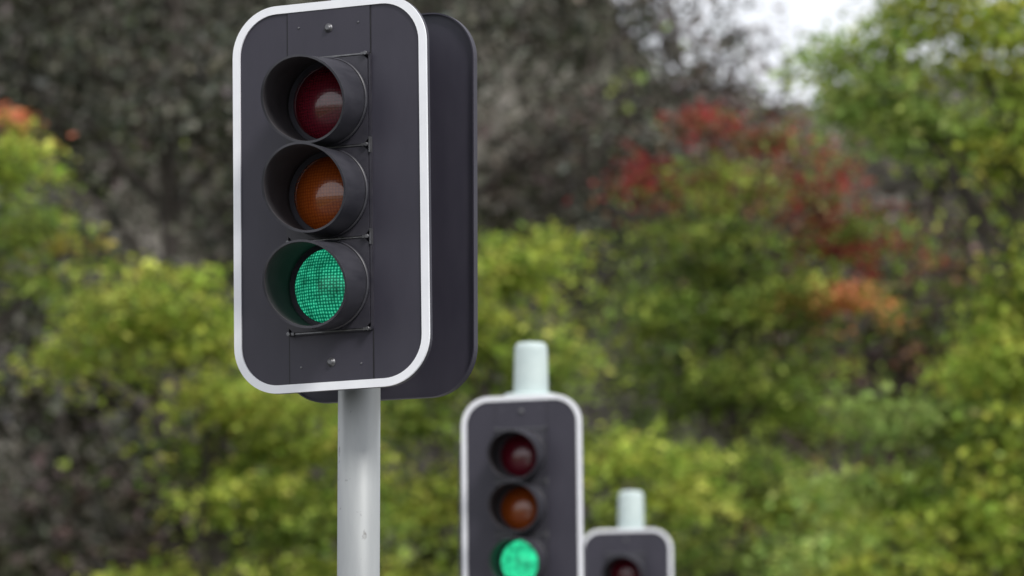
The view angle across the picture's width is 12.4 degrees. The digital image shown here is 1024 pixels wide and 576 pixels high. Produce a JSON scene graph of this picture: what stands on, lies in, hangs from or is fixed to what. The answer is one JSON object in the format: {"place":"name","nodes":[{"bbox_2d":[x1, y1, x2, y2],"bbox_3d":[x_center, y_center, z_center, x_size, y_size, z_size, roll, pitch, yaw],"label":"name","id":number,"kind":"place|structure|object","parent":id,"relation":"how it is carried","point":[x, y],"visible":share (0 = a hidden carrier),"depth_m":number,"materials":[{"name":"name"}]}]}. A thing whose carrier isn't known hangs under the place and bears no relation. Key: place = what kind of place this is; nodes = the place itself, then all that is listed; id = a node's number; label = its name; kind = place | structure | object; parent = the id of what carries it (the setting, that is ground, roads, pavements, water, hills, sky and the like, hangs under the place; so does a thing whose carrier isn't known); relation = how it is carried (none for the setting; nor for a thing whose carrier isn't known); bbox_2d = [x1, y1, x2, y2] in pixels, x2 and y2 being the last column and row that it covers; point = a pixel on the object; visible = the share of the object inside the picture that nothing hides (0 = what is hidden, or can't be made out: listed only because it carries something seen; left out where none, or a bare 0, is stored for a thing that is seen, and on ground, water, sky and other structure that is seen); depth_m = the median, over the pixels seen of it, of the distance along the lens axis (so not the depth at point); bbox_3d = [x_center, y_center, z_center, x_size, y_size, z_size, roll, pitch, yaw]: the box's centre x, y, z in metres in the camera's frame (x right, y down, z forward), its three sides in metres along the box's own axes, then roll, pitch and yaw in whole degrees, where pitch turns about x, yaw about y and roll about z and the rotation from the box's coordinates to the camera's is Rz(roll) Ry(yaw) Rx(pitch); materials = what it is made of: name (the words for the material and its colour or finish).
{"place":"outdoors","nodes":[
{"label":"outdoors","id":0,"kind":"place"},
{"bbox_2d":[233,0,477,575],"bbox_3d":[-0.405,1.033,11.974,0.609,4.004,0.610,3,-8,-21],"label":"traffic light","id":1,"kind":"object","parent":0,"point":[355,210],"visible":1,"depth_m":12.00,"materials":[{"name":"grey paint"}]},
{"bbox_2d":[0,0,1023,575],"bbox_3d":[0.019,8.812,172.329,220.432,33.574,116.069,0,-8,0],"label":"hill","id":2,"kind":"structure","parent":0,"point":[878,168],"depth_m":134.41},
{"bbox_2d":[459,342,583,575],"bbox_3d":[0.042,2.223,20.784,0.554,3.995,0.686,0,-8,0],"label":"traffic light","id":3,"kind":"object","parent":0,"point":[521,513],"visible":1,"depth_m":20.81,"materials":[{"name":"grey paint"}]},
{"bbox_2d":[584,490,672,575],"bbox_3d":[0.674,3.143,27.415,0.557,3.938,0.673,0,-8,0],"label":"traffic light","id":4,"kind":"object","parent":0,"point":[631,545],"visible":0.97,"depth_m":27.49,"materials":[{"name":"grey paint"}]},
{"bbox_2d":[615,0,1023,105],"label":"sky","id":5,"kind":"structure","parent":0,"point":[810,16],"materials":[{"name":"white"}]},
{"label":"ground","id":6,"kind":"structure","parent":0,"visible":0},
{"bbox_2d":[0,1,151,481],"bbox_3d":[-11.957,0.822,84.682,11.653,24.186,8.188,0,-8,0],"label":"eucalyptus tree","id":7,"kind":"object","parent":6,"relation":"on","point":[27,95],"visible":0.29,"depth_m":85.19,"materials":[{"name":"green plant"}]},
{"bbox_2d":[0,101,152,575],"bbox_3d":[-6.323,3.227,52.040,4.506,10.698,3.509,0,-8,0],"label":"maple tree","id":8,"kind":"object","parent":6,"relation":"on","point":[26,230],"visible":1,"depth_m":52.44,"materials":[{"name":"green plant"}]},
{"bbox_2d":[0,0,390,575],"bbox_3d":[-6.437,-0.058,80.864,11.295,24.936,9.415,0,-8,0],"label":"eucalyptus tree","id":9,"kind":"object","parent":6,"relation":"on","point":[167,205],"visible":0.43,"depth_m":80.19,"materials":[{"name":"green plant"}]},
{"bbox_2d":[0,251,444,575],"bbox_3d":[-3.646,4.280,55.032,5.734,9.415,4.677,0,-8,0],"label":"maple tree","id":10,"kind":"object","parent":6,"relation":"on","point":[188,330],"visible":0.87,"depth_m":55.00,"materials":[{"name":"green plant"}]},
{"bbox_2d":[185,0,741,571],"bbox_3d":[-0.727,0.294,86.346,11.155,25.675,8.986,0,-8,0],"label":"eucalyptus tree","id":11,"kind":"object","parent":6,"relation":"on","point":[577,44],"visible":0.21,"depth_m":85.77,"materials":[{"name":"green plant"}]},
{"bbox_2d":[212,219,722,566],"bbox_3d":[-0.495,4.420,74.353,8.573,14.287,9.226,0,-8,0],"label":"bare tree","id":12,"kind":"object","parent":6,"relation":"on","point":[417,465],"visible":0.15,"depth_m":75.35,"materials":[{"name":"green plant"}]},
{"bbox_2d":[0,399,1019,575],"bbox_3d":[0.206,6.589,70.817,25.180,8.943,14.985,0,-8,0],"label":"shrub thicket","id":13,"kind":"object","parent":6,"relation":"on","point":[139,550],"visible":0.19,"depth_m":69.58,"materials":[{"name":"green plant"}]},
{"bbox_2d":[0,0,1022,575],"bbox_3d":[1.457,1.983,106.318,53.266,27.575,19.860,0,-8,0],"label":"distant tree row","id":14,"kind":"object","parent":6,"relation":"on","point":[40,402],"visible":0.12,"depth_m":104.99,"materials":[{"name":"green plant"}]},
{"bbox_2d":[295,218,792,575],"bbox_3d":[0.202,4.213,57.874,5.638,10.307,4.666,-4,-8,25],"label":"maple tree","id":15,"kind":"object","parent":6,"relation":"on","point":[636,462],"visible":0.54,"depth_m":58.03,"materials":[{"name":"green plant"}]},
{"bbox_2d":[385,275,726,531],"bbox_3d":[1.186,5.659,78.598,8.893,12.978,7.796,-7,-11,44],"label":"bush","id":16,"kind":"object","parent":6,"relation":"on","point":[605,417],"visible":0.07,"depth_m":79.35,"materials":[{"name":"green plant"}]},
{"bbox_2d":[477,0,849,574],"bbox_3d":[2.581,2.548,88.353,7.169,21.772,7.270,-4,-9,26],"label":"eucalyptus tree","id":17,"kind":"object","parent":6,"relation":"on","point":[673,44],"visible":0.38,"depth_m":88.66,"materials":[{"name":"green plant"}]},
{"bbox_2d":[553,97,962,575],"bbox_3d":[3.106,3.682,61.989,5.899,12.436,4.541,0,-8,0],"label":"maple tree","id":18,"kind":"object","parent":6,"relation":"on","point":[734,297],"visible":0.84,"depth_m":62.27,"materials":[{"name":"green plant"}]},
{"bbox_2d":[584,387,1018,575],"bbox_3d":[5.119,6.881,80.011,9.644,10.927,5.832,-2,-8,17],"label":"bush","id":19,"kind":"object","parent":6,"relation":"on","point":[839,469],"visible":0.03,"depth_m":80.08,"materials":[{"name":"green plant"}]},
{"bbox_2d":[673,86,1020,575],"bbox_3d":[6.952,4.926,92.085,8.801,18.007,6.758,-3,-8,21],"label":"eucalyptus tree","id":20,"kind":"object","parent":6,"relation":"on","point":[902,370],"visible":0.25,"depth_m":92.23,"materials":[{"name":"green plant"}]},
{"bbox_2d":[742,0,1023,575],"bbox_3d":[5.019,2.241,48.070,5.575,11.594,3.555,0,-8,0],"label":"maple tree","id":21,"kind":"object","parent":6,"relation":"on","point":[979,504],"visible":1,"depth_m":48.18,"materials":[{"name":"green plant"}]},
{"bbox_2d":[851,45,1023,571],"bbox_3d":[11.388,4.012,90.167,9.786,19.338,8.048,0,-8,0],"label":"eucalyptus tree","id":22,"kind":"object","parent":6,"relation":"on","point":[1006,230],"visible":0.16,"depth_m":91.48,"materials":[{"name":"green plant"}]}
]}

